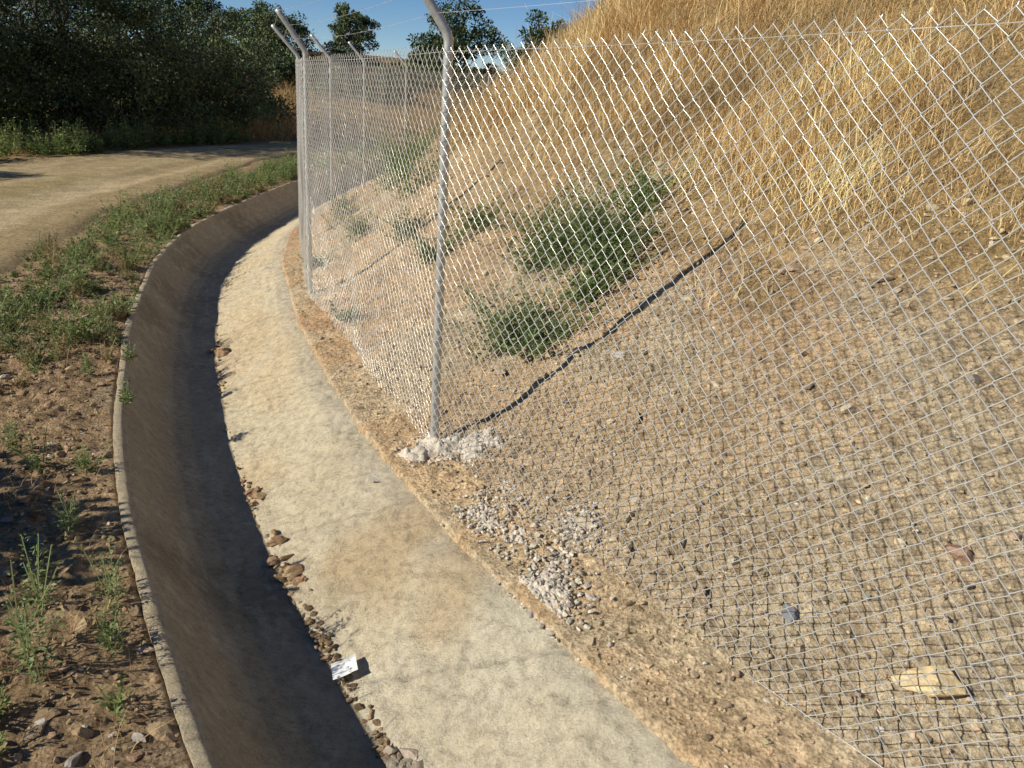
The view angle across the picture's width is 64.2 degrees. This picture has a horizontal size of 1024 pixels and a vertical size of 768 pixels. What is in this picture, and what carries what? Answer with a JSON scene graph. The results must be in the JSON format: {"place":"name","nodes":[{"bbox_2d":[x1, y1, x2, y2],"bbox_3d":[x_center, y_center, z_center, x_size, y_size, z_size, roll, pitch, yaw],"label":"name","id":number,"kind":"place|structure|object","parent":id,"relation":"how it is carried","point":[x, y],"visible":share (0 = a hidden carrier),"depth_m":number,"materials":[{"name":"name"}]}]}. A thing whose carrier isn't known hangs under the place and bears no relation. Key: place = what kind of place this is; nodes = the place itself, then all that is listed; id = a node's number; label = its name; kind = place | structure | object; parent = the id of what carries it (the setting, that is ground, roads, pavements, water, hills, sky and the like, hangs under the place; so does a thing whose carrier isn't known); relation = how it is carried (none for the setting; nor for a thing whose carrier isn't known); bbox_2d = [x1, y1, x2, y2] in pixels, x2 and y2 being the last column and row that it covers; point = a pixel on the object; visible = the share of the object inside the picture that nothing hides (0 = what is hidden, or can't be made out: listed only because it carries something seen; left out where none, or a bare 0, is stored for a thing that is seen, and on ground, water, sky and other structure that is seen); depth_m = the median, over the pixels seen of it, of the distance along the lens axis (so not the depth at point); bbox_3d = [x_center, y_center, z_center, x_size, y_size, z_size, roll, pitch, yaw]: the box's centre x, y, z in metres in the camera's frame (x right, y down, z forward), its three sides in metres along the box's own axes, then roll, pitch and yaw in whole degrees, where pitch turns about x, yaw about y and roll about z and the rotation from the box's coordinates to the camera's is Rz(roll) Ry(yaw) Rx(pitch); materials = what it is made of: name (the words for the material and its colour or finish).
{"place":"outdoors","nodes":[
{"label":"outdoors","id":0,"kind":"place"},
{"bbox_2d":[0,136,439,272],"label":"dirt road","id":1,"kind":"structure","parent":0,"point":[39,196],"depth_m":13.24,"materials":[{"name":"beige soil"}]},
{"bbox_2d":[1,51,495,154],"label":"dry field grass","id":2,"kind":"structure","parent":0,"point":[258,130],"depth_m":30.81,"materials":[{"name":"beige plant"}]},
{"bbox_2d":[0,0,605,71],"label":"sky","id":3,"kind":"structure","parent":0,"point":[392,37],"materials":[{"name":"blue"}]},
{"bbox_2d":[0,0,1023,767],"bbox_3d":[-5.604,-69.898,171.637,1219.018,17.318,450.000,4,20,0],"label":"ground","id":4,"kind":"structure","parent":0,"point":[682,740],"depth_m":3.48,"materials":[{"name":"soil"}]},
{"bbox_2d":[0,417,26,449],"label":"weed plant","id":5,"kind":"object","parent":4,"relation":"on","point":[10,442],"visible":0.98,"depth_m":3.97,"materials":[{"name":"green plant"}]},
{"bbox_2d":[0,0,41,124],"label":"oak tree","id":6,"kind":"object","parent":4,"relation":"on","point":[12,91],"visible":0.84,"depth_m":17.04,"materials":[{"name":"green plant"}]},
{"bbox_2d":[0,544,63,653],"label":"weed plant","id":7,"kind":"object","parent":4,"relation":"on","point":[21,618],"visible":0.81,"depth_m":2.64,"materials":[{"name":"green plant"}]},
{"bbox_2d":[0,600,66,684],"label":"weed plant","id":8,"kind":"object","parent":4,"relation":"on","point":[29,661],"visible":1,"depth_m":2.50,"materials":[{"name":"green plant"}]},
{"bbox_2d":[0,0,70,100],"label":"oak tree","id":9,"kind":"object","parent":4,"relation":"on","point":[15,22],"visible":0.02,"depth_m":20.22,"materials":[{"name":"green plant"}]},
{"bbox_2d":[16,532,63,610],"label":"weed plant","id":10,"kind":"object","parent":4,"relation":"on","point":[37,595],"visible":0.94,"depth_m":2.87,"materials":[{"name":"green plant"}]},
{"bbox_2d":[0,0,113,88],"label":"oak tree","id":11,"kind":"object","parent":4,"relation":"on","point":[29,8],"visible":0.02,"depth_m":26.33,"materials":[{"name":"green plant"}]},
{"bbox_2d":[0,19,128,141],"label":"oak tree","id":12,"kind":"object","parent":4,"relation":"on","point":[64,91],"visible":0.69,"depth_m":18.14,"materials":[{"name":"green plant"}]},
{"bbox_2d":[53,489,81,537],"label":"weed plant","id":13,"kind":"object","parent":4,"relation":"on","point":[62,522],"visible":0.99,"depth_m":3.31,"materials":[{"name":"green plant"}]},
{"bbox_2d":[11,0,124,34],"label":"distant oak tree","id":14,"kind":"object","parent":4,"relation":"on","point":[79,10],"visible":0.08,"depth_m":54.42,"materials":[{"name":"green plant"}]},
{"bbox_2d":[0,0,170,135],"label":"oak tree","id":15,"kind":"object","parent":4,"relation":"on","point":[52,7],"visible":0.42,"depth_m":18.91,"materials":[{"name":"green plant"}]},
{"bbox_2d":[79,349,96,375],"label":"weed plant","id":16,"kind":"object","parent":4,"relation":"on","point":[87,368],"visible":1,"depth_m":5.03,"materials":[{"name":"green plant"}]},
{"bbox_2d":[0,298,182,767],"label":"dry twigs","id":17,"kind":"object","parent":4,"relation":"on","point":[67,356],"visible":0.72,"depth_m":3.46,"materials":[{"name":"brown plant"}]},
{"bbox_2d":[73,537,129,612],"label":"weed plant","id":18,"kind":"object","parent":4,"relation":"on","point":[110,582],"visible":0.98,"depth_m":2.89,"materials":[{"name":"green plant"}]},
{"bbox_2d":[89,602,131,657],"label":"weed plant","id":19,"kind":"object","parent":4,"relation":"on","point":[109,637],"visible":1,"depth_m":2.68,"materials":[{"name":"green plant"}]},
{"bbox_2d":[100,313,121,344],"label":"weed plant","id":20,"kind":"object","parent":4,"relation":"on","point":[111,335],"visible":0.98,"depth_m":5.57,"materials":[{"name":"green plant"}]},
{"bbox_2d":[12,0,226,118],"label":"oak tree","id":21,"kind":"object","parent":4,"relation":"on","point":[173,22],"visible":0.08,"depth_m":24.03,"materials":[{"name":"green plant"}]},
{"bbox_2d":[0,114,250,158],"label":"roadside weeds","id":22,"kind":"object","parent":4,"relation":"on","point":[200,135],"visible":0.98,"depth_m":18.16,"materials":[{"name":"green plant"}]},
{"bbox_2d":[29,0,230,135],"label":"oak tree","id":23,"kind":"object","parent":4,"relation":"on","point":[147,78],"visible":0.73,"depth_m":19.94,"materials":[{"name":"green plant"}]},
{"bbox_2d":[132,0,228,50],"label":"distant oak tree","id":24,"kind":"object","parent":4,"relation":"on","point":[205,6],"visible":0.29,"depth_m":54.65,"materials":[{"name":"green plant"}]},
{"bbox_2d":[115,12,287,131],"bbox_3d":[-8.612,-8.616,22.814,4.507,3.390,4.215,-8,23,-29],"label":"oak tree","id":25,"kind":"object","parent":4,"relation":"on","point":[240,108],"visible":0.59,"depth_m":22.59,"materials":[{"name":"green plant"}]},
{"bbox_2d":[0,142,403,755],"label":"verge weeds","id":26,"kind":"object","parent":4,"relation":"on","point":[159,220],"visible":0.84,"depth_m":7.47,"materials":[{"name":"green plant"}]},
{"bbox_2d":[164,9,296,122],"bbox_3d":[-9.432,-10.517,27.329,4.308,3.742,4.549,10,21,17],"label":"oak tree","id":27,"kind":"object","parent":4,"relation":"on","point":[263,66],"visible":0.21,"depth_m":27.56,"materials":[{"name":"green plant"}]},
{"bbox_2d":[218,0,286,58],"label":"distant oak tree","id":28,"kind":"object","parent":4,"relation":"on","point":[240,13],"visible":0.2,"depth_m":58.40,"materials":[{"name":"green plant"}]},
{"bbox_2d":[235,3,324,69],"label":"distant oak tree","id":29,"kind":"object","parent":4,"relation":"on","point":[273,38],"visible":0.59,"depth_m":53.03,"materials":[{"name":"green plant"}]},
{"bbox_2d":[252,53,320,89],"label":"distant oak tree","id":30,"kind":"object","parent":4,"relation":"on","point":[287,67],"visible":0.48,"depth_m":46.48,"materials":[{"name":"green plant"}]},
{"bbox_2d":[298,249,336,266],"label":"hillside weed","id":31,"kind":"object","parent":4,"relation":"on","point":[316,259],"visible":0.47,"depth_m":7.74,"materials":[{"name":"green plant"}]},
{"bbox_2d":[309,64,368,97],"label":"distant oak tree","id":32,"kind":"object","parent":4,"relation":"on","point":[353,81],"visible":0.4,"depth_m":43.81,"materials":[{"name":"green plant"}]},
{"bbox_2d":[324,179,362,223],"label":"hillside weed","id":33,"kind":"object","parent":4,"relation":"on","point":[345,203],"visible":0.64,"depth_m":9.37,"materials":[{"name":"green plant"}]},
{"bbox_2d":[330,301,356,322],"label":"hillside weed","id":34,"kind":"object","parent":4,"relation":"on","point":[343,315],"visible":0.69,"depth_m":6.08,"materials":[{"name":"green plant"}]},
{"bbox_2d":[320,208,373,244],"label":"hillside weed","id":35,"kind":"object","parent":4,"relation":"on","point":[360,227],"visible":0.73,"depth_m":8.01,"materials":[{"name":"green plant"}]},
{"bbox_2d":[318,1,381,72],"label":"distant oak tree","id":36,"kind":"object","parent":4,"relation":"on","point":[343,25],"visible":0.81,"depth_m":54.92,"materials":[{"name":"green plant"}]},
{"bbox_2d":[347,133,434,192],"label":"hillside weed","id":37,"kind":"object","parent":4,"relation":"on","point":[405,163],"visible":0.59,"depth_m":9.02,"materials":[{"name":"green plant"}]},
{"bbox_2d":[355,78,426,109],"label":"distant oak tree","id":38,"kind":"object","parent":4,"relation":"on","point":[392,97],"visible":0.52,"depth_m":41.07,"materials":[{"name":"green plant"}]},
{"bbox_2d":[351,123,440,183],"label":"hillside weed","id":39,"kind":"object","parent":4,"relation":"on","point":[393,151],"visible":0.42,"depth_m":10.63,"materials":[{"name":"green plant"}]},
{"bbox_2d":[364,125,436,159],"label":"hillside weed","id":40,"kind":"object","parent":4,"relation":"on","point":[402,143],"visible":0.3,"depth_m":12.51,"materials":[{"name":"green plant"}]},
{"bbox_2d":[372,61,431,90],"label":"distant oak tree","id":41,"kind":"object","parent":4,"relation":"on","point":[395,74],"visible":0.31,"depth_m":51.81,"materials":[{"name":"green plant"}]},
{"bbox_2d":[370,206,434,243],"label":"hillside weed","id":42,"kind":"object","parent":4,"relation":"on","point":[409,222],"visible":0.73,"depth_m":7.18,"materials":[{"name":"green plant"}]},
{"bbox_2d":[113,154,695,767],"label":"concrete drainage channel","id":43,"kind":"object","parent":4,"relation":"on","point":[463,660],"visible":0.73,"depth_m":3.50,"materials":[{"name":"beige concrete"}]},
{"bbox_2d":[118,377,137,403],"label":"weed plant","id":44,"kind":"object","parent":43,"relation":"on","point":[125,396],"visible":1,"depth_m":4.65,"materials":[{"name":"green plant"}]},
{"bbox_2d":[120,340,137,361],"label":"weed plant","id":45,"kind":"object","parent":43,"relation":"on","point":[129,356],"visible":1,"depth_m":5.31,"materials":[{"name":"green plant"}]},
{"bbox_2d":[207,334,423,767],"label":"dirt clods","id":46,"kind":"object","parent":43,"relation":"on","point":[405,758],"visible":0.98,"depth_m":3.33,"materials":[{"name":"soil"}]},
{"bbox_2d":[331,654,357,679],"bbox_3d":[-0.634,1.069,3.086,0.092,0.041,0.100,-2,21,-16],"label":"paper scrap","id":47,"kind":"object","parent":43,"relation":"on","point":[346,666],"visible":1,"depth_m":3.09,"materials":[{"name":"white paper"}]},
{"bbox_2d":[371,115,440,172],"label":"hillside weed","id":48,"kind":"object","parent":4,"relation":"on","point":[410,147],"visible":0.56,"depth_m":9.62,"materials":[{"name":"green plant"}]},
{"bbox_2d":[368,130,462,200],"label":"hillside weed","id":49,"kind":"object","parent":4,"relation":"on","point":[412,178],"visible":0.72,"depth_m":8.08,"materials":[{"name":"green plant"}]},
{"bbox_2d":[407,46,453,75],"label":"distant oak tree","id":50,"kind":"object","parent":4,"relation":"on","point":[420,64],"visible":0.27,"depth_m":68.77,"materials":[{"name":"green plant"}]},
{"bbox_2d":[392,211,487,267],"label":"hillside weed","id":51,"kind":"object","parent":4,"relation":"on","point":[448,242],"visible":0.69,"depth_m":6.30,"materials":[{"name":"green plant"}]},
{"bbox_2d":[404,0,514,98],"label":"distant oak tree","id":52,"kind":"object","parent":4,"relation":"on","point":[458,29],"visible":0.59,"depth_m":47.57,"materials":[{"name":"green plant"}]},
{"bbox_2d":[434,173,517,242],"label":"hillside weed","id":53,"kind":"object","parent":4,"relation":"on","point":[470,219],"visible":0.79,"depth_m":6.33,"materials":[{"name":"green plant"}]},
{"bbox_2d":[368,427,586,618],"bbox_3d":[-0.104,0.509,3.605,0.841,0.266,1.986,-4,21,-21],"label":"concrete spill","id":54,"kind":"object","parent":4,"relation":"on","point":[426,448],"visible":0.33,"depth_m":4.03,"materials":[{"name":"grey concrete"}]},
{"bbox_2d":[375,386,613,660],"bbox_3d":[0.105,0.399,3.678,0.908,0.395,1.993,-7,23,-28],"label":"concrete rubble","id":55,"kind":"object","parent":4,"relation":"on","point":[530,572],"visible":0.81,"depth_m":3.35,"materials":[{"name":"concrete"}]},
{"bbox_2d":[444,274,576,363],"bbox_3d":[-0.010,-0.369,4.739,0.780,0.533,0.618,15,22,27],"label":"hillside weed","id":56,"kind":"object","parent":4,"relation":"on","point":[515,324],"visible":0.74,"depth_m":4.74,"materials":[{"name":"green plant"}]},
{"bbox_2d":[457,168,611,282],"bbox_3d":[0.200,-1.033,5.284,0.876,0.712,1.032,8,20,11],"label":"hillside weed","id":57,"kind":"object","parent":4,"relation":"on","point":[544,242],"visible":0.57,"depth_m":5.30,"materials":[{"name":"green plant"}]},
{"bbox_2d":[502,8,570,79],"bbox_3d":[1.590,-14.380,37.269,4.800,5.080,5.454,-5,22,-24],"label":"distant oak tree","id":58,"kind":"object","parent":4,"relation":"on","point":[535,35],"visible":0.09,"depth_m":36.66,"materials":[{"name":"green plant"}]},
{"bbox_2d":[487,272,603,361],"bbox_3d":[0.178,-0.352,4.552,0.702,0.456,0.599,-1,21,-14],"label":"hillside weed","id":59,"kind":"object","parent":4,"relation":"on","point":[529,337],"visible":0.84,"depth_m":4.56,"materials":[{"name":"green plant"}]},
{"bbox_2d":[496,174,636,276],"bbox_3d":[0.367,-0.966,5.136,0.789,0.612,0.798,11,21,20],"label":"hillside weed","id":60,"kind":"object","parent":4,"relation":"on","point":[566,251],"visible":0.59,"depth_m":5.07,"materials":[{"name":"green plant"}]},
{"bbox_2d":[534,238,632,316],"bbox_3d":[0.409,-0.621,4.729,0.582,0.419,0.628,4,20,0],"label":"hillside weed","id":61,"kind":"object","parent":4,"relation":"on","point":[591,283],"visible":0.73,"depth_m":4.70,"materials":[{"name":"green plant"}]},
{"bbox_2d":[527,162,672,266],"bbox_3d":[0.537,-0.983,4.944,0.751,0.660,0.860,11,21,18],"label":"hillside weed","id":62,"kind":"object","parent":4,"relation":"on","point":[611,229],"visible":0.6,"depth_m":4.94,"materials":[{"name":"green plant"}]},
{"bbox_2d":[545,204,662,289],"bbox_3d":[0.528,-0.780,4.728,0.690,0.495,0.794,4,20,0],"label":"hillside weed","id":63,"kind":"object","parent":4,"relation":"on","point":[616,268],"visible":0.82,"depth_m":4.75,"materials":[{"name":"green plant"}]},
{"bbox_2d":[574,136,704,228],"bbox_3d":[0.787,-1.278,5.281,0.853,0.561,0.630,10,21,17],"label":"hillside weed","id":64,"kind":"object","parent":4,"relation":"on","point":[644,189],"visible":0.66,"depth_m":5.20,"materials":[{"name":"green plant"}]},
{"bbox_2d":[271,0,1023,767],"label":"chain link fence","id":65,"kind":"object","parent":4,"relation":"on","point":[305,132],"visible":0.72,"depth_m":2.72,"materials":[{"name":"metal"}]},
{"bbox_2d":[396,0,1023,330],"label":"dry hill grass","id":66,"kind":"structure","parent":4,"relation":"on","point":[606,10],"depth_m":5.21,"materials":[{"name":"beige plant"}]},
{"bbox_2d":[727,555,742,566],"bbox_3d":[0.822,0.651,3.004,0.053,0.047,0.044,-5,22,-23],"label":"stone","id":67,"kind":"object","parent":4,"relation":"on","point":[733,558],"visible":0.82,"depth_m":2.99,"materials":[{"name":"beige stone"}]},
{"bbox_2d":[781,604,798,623],"bbox_3d":[0.937,0.775,2.754,0.057,0.042,0.066,-14,26,-40],"label":"grey stone","id":68,"kind":"object","parent":4,"relation":"on","point":[793,611],"visible":0.88,"depth_m":2.74,"materials":[{"name":"grey stone"}]},
{"bbox_2d":[891,665,968,696],"bbox_3d":[1.226,0.874,2.398,0.196,0.078,0.118,4,20,0],"label":"limestone rock","id":69,"kind":"object","parent":4,"relation":"on","point":[935,681],"visible":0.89,"depth_m":2.38,"materials":[{"name":"stone"}]},
{"bbox_2d":[943,544,974,563],"bbox_3d":[1.458,0.553,2.666,0.098,0.065,0.080,4,20,0],"label":"red stone","id":70,"kind":"object","parent":4,"relation":"on","point":[959,555],"visible":0.83,"depth_m":2.64,"materials":[{"name":"stone"}]}
]}

